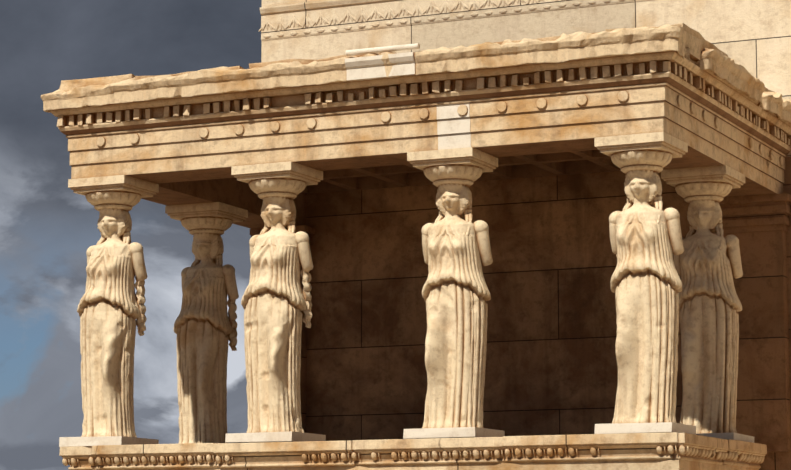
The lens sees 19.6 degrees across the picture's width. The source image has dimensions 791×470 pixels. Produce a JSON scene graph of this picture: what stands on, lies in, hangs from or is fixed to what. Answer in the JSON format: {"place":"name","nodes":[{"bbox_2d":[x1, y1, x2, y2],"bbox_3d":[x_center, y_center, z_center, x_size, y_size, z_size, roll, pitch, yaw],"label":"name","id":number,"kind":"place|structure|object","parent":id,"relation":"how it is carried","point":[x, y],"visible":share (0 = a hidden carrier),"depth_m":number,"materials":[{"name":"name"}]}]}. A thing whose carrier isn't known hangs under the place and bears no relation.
{"place":"outdoors","nodes":[
{"label":"outdoors","id":0,"kind":"place"},
{"bbox_2d":[0,0,261,469],"label":"sky","id":1,"kind":"structure","parent":0,"point":[47,229],"materials":[{"name":"grey"}]},
{"bbox_2d":[345,43,470,149],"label":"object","id":2,"kind":"structure","parent":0,"point":[455,129],"depth_m":20.57,"materials":[{"name":"white stone"}]},
{"bbox_2d":[59,432,766,469],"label":"podium","id":3,"kind":"object","parent":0,"point":[629,451],"visible":0.92,"depth_m":20.27,"materials":[{"name":"stone"}]},
{"bbox_2d":[59,422,753,446],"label":"statue plinths","id":4,"kind":"object","parent":3,"relation":"on","point":[470,432],"visible":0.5,"depth_m":20.79,"materials":[{"name":"stone"}]},
{"bbox_2d":[68,175,158,437],"bbox_3d":[-2.759,0.719,22.144,0.666,2.500,0.639,-4,-9,25],"label":"caryatid","id":5,"kind":"object","parent":4,"relation":"on","point":[111,309],"visible":1,"depth_m":21.99,"materials":[{"name":"stone"}]},
{"bbox_2d":[165,202,247,443],"bbox_3d":[-1.988,0.955,23.819,0.665,2.500,0.641,-4,-9,24],"label":"caryatid","id":6,"kind":"object","parent":4,"relation":"on","point":[205,327],"visible":1,"depth_m":23.66,"materials":[{"name":"stone"}]},
{"bbox_2d":[231,161,322,432],"bbox_3d":[-1.122,0.615,21.405,0.666,2.500,0.641,-4,-9,26],"label":"caryatid","id":7,"kind":"object","parent":4,"relation":"on","point":[276,299],"visible":1,"depth_m":21.25,"materials":[{"name":"stone"}]},
{"bbox_2d":[407,147,497,427],"bbox_3d":[0.532,0.510,20.659,0.665,2.500,0.640,-4,-9,24],"label":"caryatid","id":8,"kind":"object","parent":4,"relation":"on","point":[457,254],"visible":0.98,"depth_m":20.47,"materials":[{"name":"stone"}]},
{"bbox_2d":[594,132,687,422],"bbox_3d":[2.170,0.407,19.919,0.666,2.500,0.640,-4,-9,26],"label":"caryatid","id":9,"kind":"object","parent":4,"relation":"on","point":[646,241],"visible":1,"depth_m":19.73,"materials":[{"name":"stone"}]},
{"bbox_2d":[58,72,790,228],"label":"architrave","id":10,"kind":"object","parent":9,"relation":"on","point":[179,160],"visible":0.94,"depth_m":21.08,"materials":[{"name":"stone"}]},
{"bbox_2d":[67,61,760,125],"bbox_3d":[0.390,-1.021,22.773,6.116,0.105,4.008,-4,-9,24],"label":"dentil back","id":11,"kind":"object","parent":10,"relation":"on","point":[295,100],"visible":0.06,"depth_m":20.93,"materials":[{"name":"stone"}]},
{"bbox_2d":[57,61,790,146],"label":"dentils","id":12,"kind":"object","parent":11,"relation":"attached to","point":[699,84],"visible":0.54,"depth_m":20.86,"materials":[{"name":"stone"}]},
{"bbox_2d":[41,24,790,136],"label":"cornice","id":13,"kind":"structure","parent":10,"relation":"on","point":[740,84],"depth_m":20.84,"materials":[{"name":"stone"}]},
{"bbox_2d":[59,23,773,91],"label":"roof slabs","id":14,"kind":"structure","parent":13,"relation":"on","point":[695,42],"depth_m":21.18,"materials":[{"name":"stone"}]},
{"bbox_2d":[96,91,782,165],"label":"rosettes","id":15,"kind":"object","parent":10,"relation":"attached to","point":[502,106],"visible":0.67,"depth_m":20.78,"materials":[{"name":"stone"}]},
{"bbox_2d":[302,150,620,193],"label":"ceiling","id":16,"kind":"structure","parent":10,"relation":"attached to","point":[543,165],"depth_m":24.31,"materials":[{"name":"brown stone"}]},
{"bbox_2d":[661,165,744,433],"bbox_3d":[2.942,0.642,21.595,0.667,2.500,0.639,-4,-9,25],"label":"caryatid","id":17,"kind":"object","parent":4,"relation":"on","point":[708,264],"visible":0.96,"depth_m":21.41,"materials":[{"name":"stone"}]},
{"bbox_2d":[62,445,764,465],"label":"podium eggs","id":18,"kind":"object","parent":3,"relation":"attached to","point":[687,451],"visible":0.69,"depth_m":20.41,"materials":[{"name":"beige stone"}]},
{"label":"ground","id":19,"kind":"structure","parent":0,"visible":0},
{"bbox_2d":[261,0,790,156],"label":"wall","id":20,"kind":"structure","parent":19,"relation":"on","point":[753,37],"depth_m":24.27,"materials":[{"name":"beige stone"}]},
{"bbox_2d":[259,0,648,40],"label":"epikranitis","id":21,"kind":"object","parent":20,"relation":"attached to","point":[282,19],"visible":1,"depth_m":25.46,"materials":[{"name":"beige stone"}]},
{"bbox_2d":[250,193,790,451],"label":"wall pilaster","id":22,"kind":"object","parent":20,"relation":"attached to","point":[757,226],"visible":0.4,"depth_m":23.05,"materials":[{"name":"brown stone"}]},
{"bbox_2d":[306,156,790,469],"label":"back wall","id":23,"kind":"structure","parent":20,"relation":"attached to","point":[551,367],"depth_m":24.45,"materials":[{"name":"brown stone"}]}
]}

